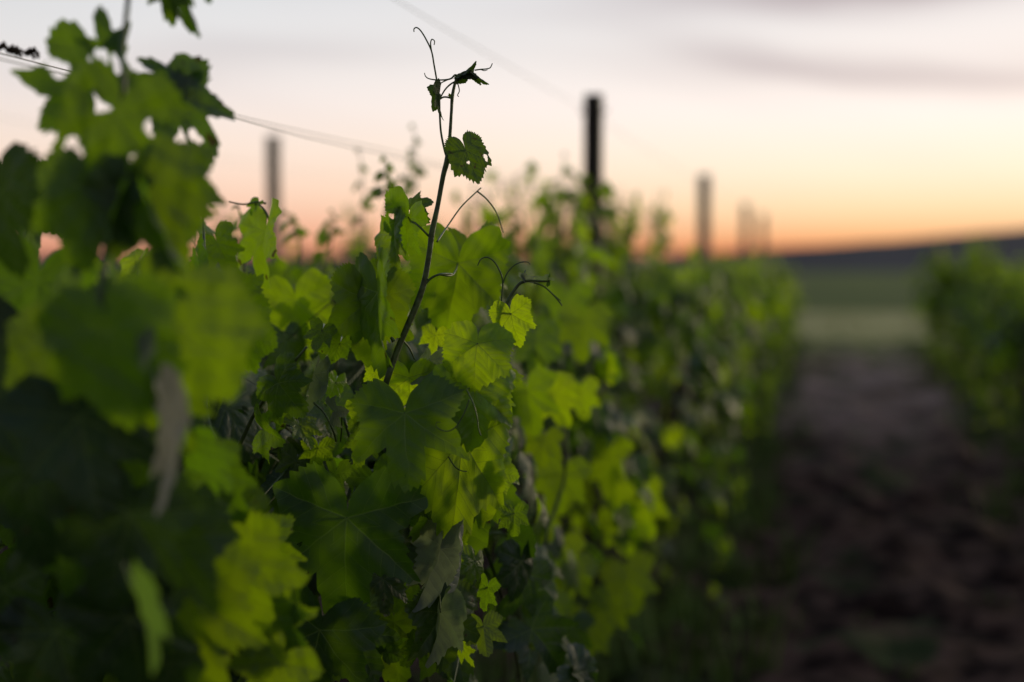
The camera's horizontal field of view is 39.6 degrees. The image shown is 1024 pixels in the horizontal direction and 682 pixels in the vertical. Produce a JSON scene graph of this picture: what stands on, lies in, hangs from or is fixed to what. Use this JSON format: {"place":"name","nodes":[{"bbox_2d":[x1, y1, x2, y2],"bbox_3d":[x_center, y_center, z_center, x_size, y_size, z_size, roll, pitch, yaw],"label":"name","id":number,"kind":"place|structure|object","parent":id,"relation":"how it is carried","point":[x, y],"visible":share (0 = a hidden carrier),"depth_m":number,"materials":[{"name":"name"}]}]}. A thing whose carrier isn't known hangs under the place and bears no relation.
{"place":"outdoors","nodes":[
{"label":"outdoors","id":0,"kind":"place"},
{"bbox_2d":[0,338,1023,681],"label":"soil","id":1,"kind":"structure","parent":0,"point":[898,558],"depth_m":5.97,"materials":[{"name":"brown soil"}]},
{"bbox_2d":[106,268,120,284],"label":"grapevine","id":2,"kind":"object","parent":1,"relation":"on","point":[109,276],"depth_m":5.95,"materials":[{"name":"green plant"}]},
{"bbox_2d":[0,0,348,681],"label":"grapevine","id":3,"kind":"object","parent":1,"relation":"on","point":[191,573],"visible":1,"depth_m":1.20,"materials":[{"name":"green plant"}]},
{"bbox_2d":[118,205,264,364],"bbox_3d":[-1.565,0.097,7.069,0.880,1.676,1.293,-1,3,-11],"label":"grapevine","id":4,"kind":"object","parent":1,"relation":"on","point":[234,233],"visible":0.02,"depth_m":7.02,"materials":[{"name":"green plant"}]},
{"bbox_2d":[266,135,281,369],"bbox_3d":[-1.373,-0.038,8.279,0.105,2.295,0.093,1,3,12],"label":"trellis post","id":5,"kind":"object","parent":1,"relation":"on","point":[273,183],"visible":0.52,"depth_m":8.20,"materials":[{"name":"grey wood"}]},
{"bbox_2d":[2,117,539,209],"bbox_3d":[-0.582,-1.229,11.850,0.002,0.031,17.000,1,3,12],"label":"trellis wire","id":6,"kind":"object","parent":5,"relation":"attached to","point":[269,167],"visible":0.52,"depth_m":8.53,"materials":[{"name":"grey metal"}]},
{"bbox_2d":[245,262,333,366],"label":"grapevine","id":7,"kind":"object","parent":1,"relation":"on","point":[251,268],"depth_m":8.21,"materials":[{"name":"green plant"}]},
{"bbox_2d":[0,27,598,681],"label":"grapevine","id":8,"kind":"object","parent":1,"relation":"on","point":[426,451],"visible":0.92,"depth_m":1.73,"materials":[{"name":"green plant"}]},
{"bbox_2d":[286,205,373,300],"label":"grapevine","id":9,"kind":"object","parent":1,"relation":"on","point":[347,248],"visible":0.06,"depth_m":8.93,"materials":[{"name":"green plant"}]},
{"bbox_2d":[327,263,419,330],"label":"grapevine","id":10,"kind":"object","parent":1,"relation":"on","point":[402,266],"depth_m":9.87,"materials":[{"name":"green plant"}]},
{"bbox_2d":[398,214,447,331],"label":"grapevine","id":11,"kind":"object","parent":1,"relation":"on","point":[403,260],"depth_m":10.66,"materials":[{"name":"green plant"}]},
{"bbox_2d":[231,123,670,681],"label":"grapevine","id":12,"kind":"object","parent":1,"relation":"on","point":[553,395],"visible":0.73,"depth_m":2.89,"materials":[{"name":"green plant"}]},
{"bbox_2d":[480,196,487,227],"bbox_3d":[-0.258,-0.276,13.370,0.084,2.166,0.093,-3,5,-43],"label":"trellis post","id":13,"kind":"object","parent":1,"relation":"on","point":[485,201],"visible":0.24,"depth_m":13.28,"materials":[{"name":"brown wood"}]},
{"bbox_2d":[407,161,732,610],"bbox_3d":[0.052,0.284,4.383,1.081,1.620,1.232,2,4,30],"label":"grapevine","id":14,"kind":"object","parent":1,"relation":"on","point":[575,257],"visible":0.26,"depth_m":4.30,"materials":[{"name":"green plant"}]},
{"bbox_2d":[580,94,607,597],"bbox_3d":[0.283,0.220,5.026,0.102,2.165,0.037,1,3,12],"label":"trellis post","id":15,"kind":"object","parent":1,"relation":"on","point":[593,112],"visible":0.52,"depth_m":4.96,"materials":[{"name":"wood"}]},
{"bbox_2d":[517,169,743,561],"bbox_3d":[0.327,0.197,5.389,1.127,1.678,1.558,1,3,12],"label":"grapevine","id":16,"kind":"object","parent":1,"relation":"on","point":[617,250],"visible":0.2,"depth_m":5.25,"materials":[{"name":"green plant"}]},
{"bbox_2d":[499,244,772,520],"bbox_3d":[0.539,0.279,6.292,1.174,1.421,1.683,1,3,12],"label":"grapevine","id":17,"kind":"object","parent":1,"relation":"on","point":[679,296],"visible":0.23,"depth_m":6.18,"materials":[{"name":"green plant"}]},
{"bbox_2d":[615,256,759,476],"bbox_3d":[0.749,0.246,7.266,1.021,1.360,1.445,1,3,12],"label":"grapevine","id":18,"kind":"object","parent":1,"relation":"on","point":[719,329],"visible":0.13,"depth_m":7.26,"materials":[{"name":"green plant"}]},
{"bbox_2d":[615,262,759,453],"bbox_3d":[0.858,0.203,8.334,1.087,1.332,1.239,0,3,-7],"label":"grapevine","id":19,"kind":"object","parent":1,"relation":"on","point":[729,277],"visible":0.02,"depth_m":8.17,"materials":[{"name":"green plant"}]},
{"bbox_2d":[621,249,779,438],"bbox_3d":[1.192,0.098,9.350,1.174,1.421,1.683,1,3,12],"label":"grapevine","id":20,"kind":"object","parent":1,"relation":"on","point":[765,308],"visible":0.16,"depth_m":8.97,"materials":[{"name":"green plant"}]},
{"bbox_2d":[696,174,712,418],"bbox_3d":[1.338,-0.070,9.907,0.109,2.166,0.096,1,3,12],"label":"trellis post","id":21,"kind":"object","parent":1,"relation":"on","point":[703,222],"visible":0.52,"depth_m":9.83,"materials":[{"name":"brown wood"}]},
{"bbox_2d":[0,53,754,239],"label":"trellis wire","id":22,"kind":"object","parent":21,"relation":"attached to","point":[296,129],"visible":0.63,"depth_m":2.48,"materials":[{"name":"grey metal"}]},
{"bbox_2d":[0,58,763,241],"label":"trellis wire","id":23,"kind":"object","parent":21,"relation":"attached to","point":[324,141],"visible":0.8,"depth_m":2.31,"materials":[{"name":"grey metal"}]},
{"bbox_2d":[0,41,39,58],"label":"dried tendril","id":24,"kind":"object","parent":23,"relation":"attached to","point":[16,50],"visible":1,"depth_m":1.45,"materials":[{"name":"brown plant"}]},
{"bbox_2d":[396,0,754,214],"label":"trellis wire","id":25,"kind":"object","parent":21,"relation":"attached to","point":[528,77],"visible":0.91,"depth_m":3.71,"materials":[{"name":"grey metal"}]},
{"bbox_2d":[412,333,1023,681],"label":"weeds","id":26,"kind":"object","parent":1,"relation":"on","point":[678,612],"visible":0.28,"depth_m":5.83,"materials":[{"name":"green plant"}]},
{"bbox_2d":[674,261,792,403],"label":"grapevine","id":27,"kind":"object","parent":1,"relation":"on","point":[767,288],"visible":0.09,"depth_m":11.05,"materials":[{"name":"green plant"}]},
{"bbox_2d":[688,256,781,411],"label":"grapevine","id":28,"kind":"object","parent":1,"relation":"on","point":[737,271],"visible":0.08,"depth_m":10.49,"materials":[{"name":"green plant"}]},
{"bbox_2d":[671,251,799,395],"bbox_3d":[1.847,-0.068,12.137,1.174,1.421,1.683,1,3,12],"label":"grapevine","id":29,"kind":"object","parent":1,"relation":"on","point":[781,275],"visible":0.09,"depth_m":12.53,"materials":[{"name":"green plant"}]},
{"bbox_2d":[741,204,749,266],"bbox_3d":[2.407,-0.346,14.732,0.118,2.145,0.087,1,3,12],"label":"trellis post","id":30,"kind":"object","parent":1,"relation":"on","point":[745,234],"visible":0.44,"depth_m":14.66,"materials":[{"name":"brown wood"}]},
{"bbox_2d":[710,256,785,381],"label":"grapevine","id":31,"kind":"object","parent":1,"relation":"on","point":[727,259],"visible":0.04,"depth_m":12.97,"materials":[{"name":"green plant"}]},
{"bbox_2d":[712,260,789,361],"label":"grapevine","id":32,"kind":"object","parent":1,"relation":"on","point":[773,269],"visible":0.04,"depth_m":13.99,"materials":[{"name":"green plant"}]},
{"bbox_2d":[718,251,797,363],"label":"grapevine","id":33,"kind":"object","parent":1,"relation":"on","point":[793,344],"visible":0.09,"depth_m":14.52,"materials":[{"name":"green plant"}]},
{"bbox_2d":[723,259,799,353],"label":"grapevine","id":34,"kind":"object","parent":1,"relation":"on","point":[795,299],"visible":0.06,"depth_m":16.93,"materials":[{"name":"green plant"}]},
{"bbox_2d":[759,214,766,262],"bbox_3d":[3.364,-0.618,19.120,0.110,2.166,0.096,1,3,12],"label":"trellis post","id":35,"kind":"object","parent":1,"relation":"on","point":[762,234],"visible":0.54,"depth_m":19.04,"materials":[{"name":"brown wood"}]},
{"bbox_2d":[735,256,792,321],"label":"grapevine","id":36,"kind":"object","parent":1,"relation":"on","point":[773,281],"visible":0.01,"depth_m":16.10,"materials":[{"name":"green plant"}]},
{"bbox_2d":[748,253,804,342],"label":"grapevine","id":37,"kind":"object","parent":1,"relation":"on","point":[791,272],"visible":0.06,"depth_m":18.39,"materials":[{"name":"green plant"}]},
{"bbox_2d":[934,242,941,343],"bbox_3d":[5.753,-0.441,19.220,0.096,1.802,0.103,-3,4,-38],"label":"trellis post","id":38,"kind":"object","parent":1,"relation":"on","point":[938,253],"visible":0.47,"depth_m":19.14,"materials":[{"name":"brown wood"}]},
{"bbox_2d":[919,259,989,355],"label":"grapevine","id":39,"kind":"object","parent":1,"relation":"on","point":[930,276],"visible":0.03,"depth_m":16.35,"materials":[{"name":"green plant"}]},
{"bbox_2d":[924,278,987,367],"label":"grapevine","id":40,"kind":"object","parent":1,"relation":"on","point":[943,300],"visible":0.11,"depth_m":15.16,"materials":[{"name":"green plant"}]},
{"bbox_2d":[908,235,1010,369],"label":"grapevine","id":41,"kind":"object","parent":1,"relation":"on","point":[954,276],"visible":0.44,"depth_m":14.39,"materials":[{"name":"green plant"}]},
{"bbox_2d":[939,261,1018,386],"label":"grapevine","id":42,"kind":"object","parent":1,"relation":"on","point":[948,306],"visible":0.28,"depth_m":13.53,"materials":[{"name":"green plant"}]},
{"bbox_2d":[949,256,1023,393],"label":"grapevine","id":43,"kind":"object","parent":1,"relation":"on","point":[954,293],"visible":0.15,"depth_m":12.50,"materials":[{"name":"green plant"}]},
{"bbox_2d":[954,261,1023,404],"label":"grapevine","id":44,"kind":"object","parent":1,"relation":"on","point":[985,296],"visible":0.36,"depth_m":11.60,"materials":[{"name":"green plant"}]},
{"bbox_2d":[963,265,1023,404],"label":"grapevine","id":45,"kind":"object","parent":1,"relation":"on","point":[991,283],"visible":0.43,"depth_m":10.55,"materials":[{"name":"green plant"}]},
{"bbox_2d":[972,282,1023,433],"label":"grapevine","id":46,"kind":"object","parent":1,"relation":"on","point":[980,371],"visible":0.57,"depth_m":9.67,"materials":[{"name":"green plant"}]},
{"bbox_2d":[977,276,1023,433],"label":"grapevine","id":47,"kind":"object","parent":1,"relation":"on","point":[1014,346],"visible":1,"depth_m":8.65,"materials":[{"name":"green plant"}]},
{"bbox_2d":[0,0,1023,255],"label":"sky","id":48,"kind":"structure","parent":0,"point":[836,122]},
{"bbox_2d":[40,270,1020,311],"bbox_3d":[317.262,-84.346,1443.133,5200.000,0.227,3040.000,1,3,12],"label":"ground","id":49,"kind":"structure","parent":0,"point":[850,291],"depth_m":53.94,"materials":[{"name":"green plant"}]},
{"bbox_2d":[39,229,1023,271],"bbox_3d":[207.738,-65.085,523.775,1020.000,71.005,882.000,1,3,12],"label":"hill","id":50,"kind":"structure","parent":0,"point":[906,255],"depth_m":319.90,"materials":[{"name":"grey"}]},
{"bbox_2d":[794,308,949,340],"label":"headland grass","id":51,"kind":"structure","parent":0,"point":[877,316],"depth_m":27.23,"materials":[{"name":"green plant"}]},
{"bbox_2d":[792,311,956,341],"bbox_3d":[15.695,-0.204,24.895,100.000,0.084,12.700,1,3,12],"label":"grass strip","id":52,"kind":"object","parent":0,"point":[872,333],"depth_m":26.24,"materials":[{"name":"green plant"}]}
]}

